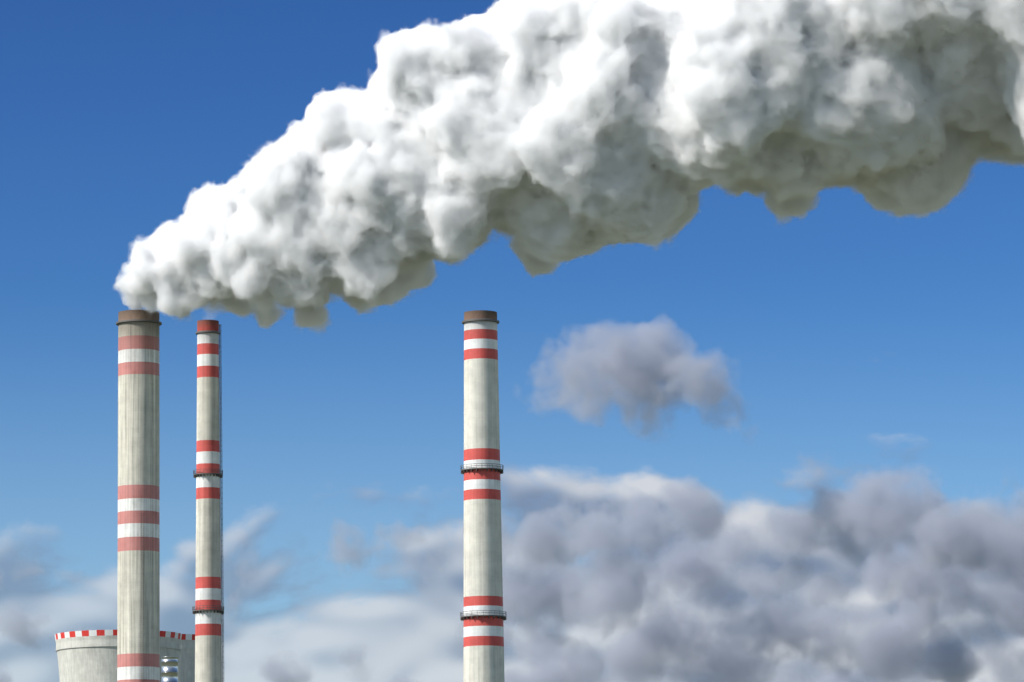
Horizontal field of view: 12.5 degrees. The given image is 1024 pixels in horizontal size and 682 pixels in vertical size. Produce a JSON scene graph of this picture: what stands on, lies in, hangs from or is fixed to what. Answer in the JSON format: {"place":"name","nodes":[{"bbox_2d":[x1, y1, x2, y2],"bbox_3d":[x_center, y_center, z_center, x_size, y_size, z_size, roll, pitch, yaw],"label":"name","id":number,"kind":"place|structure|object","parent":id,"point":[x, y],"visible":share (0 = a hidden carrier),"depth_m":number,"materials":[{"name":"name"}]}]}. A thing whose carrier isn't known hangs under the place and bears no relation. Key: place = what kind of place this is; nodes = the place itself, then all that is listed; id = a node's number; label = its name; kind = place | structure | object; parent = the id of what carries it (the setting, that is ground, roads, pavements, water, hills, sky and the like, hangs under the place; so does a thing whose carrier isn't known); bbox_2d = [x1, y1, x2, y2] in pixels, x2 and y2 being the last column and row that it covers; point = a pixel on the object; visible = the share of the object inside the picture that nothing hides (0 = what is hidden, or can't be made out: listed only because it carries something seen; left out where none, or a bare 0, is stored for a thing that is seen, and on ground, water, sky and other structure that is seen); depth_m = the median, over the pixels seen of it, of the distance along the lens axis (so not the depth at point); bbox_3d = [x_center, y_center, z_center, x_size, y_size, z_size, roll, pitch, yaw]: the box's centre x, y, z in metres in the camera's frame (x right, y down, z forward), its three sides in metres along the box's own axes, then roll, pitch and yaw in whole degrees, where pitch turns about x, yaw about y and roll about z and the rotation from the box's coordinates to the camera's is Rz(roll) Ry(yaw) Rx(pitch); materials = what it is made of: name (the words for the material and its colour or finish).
{"place":"outdoors","nodes":[
{"label":"outdoors","id":0,"kind":"place"},
{"bbox_2d":[55,630,181,681],"bbox_3d":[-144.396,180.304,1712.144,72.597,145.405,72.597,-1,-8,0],"label":"cooling tower","id":1,"kind":"structure","parent":0,"point":[87,656],"depth_m":1702.51,"materials":[{"name":"grey concrete"}]},
{"bbox_2d":[116,310,161,681],"bbox_3d":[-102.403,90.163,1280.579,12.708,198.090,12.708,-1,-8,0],"label":"smokestack","id":2,"kind":"object","parent":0,"point":[138,621],"visible":1,"depth_m":1282.93,"materials":[{"name":"concrete"}]},
{"bbox_2d":[161,657,177,681],"bbox_3d":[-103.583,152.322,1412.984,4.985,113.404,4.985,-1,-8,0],"label":"steel stack","id":3,"kind":"object","parent":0,"point":[169,672],"visible":1,"depth_m":1418.63,"materials":[{"name":"silver metal"}]},
{"bbox_2d":[178,634,194,681],"bbox_3d":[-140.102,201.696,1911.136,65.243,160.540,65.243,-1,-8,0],"label":"cooling tower","id":4,"kind":"structure","parent":0,"point":[186,667],"depth_m":1903.40,"materials":[{"name":"grey concrete"}]},
{"bbox_2d":[192,320,223,681],"bbox_3d":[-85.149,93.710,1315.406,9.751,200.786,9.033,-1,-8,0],"label":"slim chimney","id":5,"kind":"object","parent":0,"point":[208,611],"visible":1,"depth_m":1319.52,"materials":[{"name":"concrete"}]},
{"bbox_2d":[460,310,506,681],"bbox_3d":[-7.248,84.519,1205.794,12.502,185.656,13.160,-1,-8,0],"label":"smokestack","id":6,"kind":"object","parent":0,"point":[482,617],"visible":1,"depth_m":1207.67,"materials":[{"name":"concrete"}]},
{"bbox_2d":[0,0,1023,681],"label":"sky","id":7,"kind":"structure","parent":0,"point":[751,272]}
]}

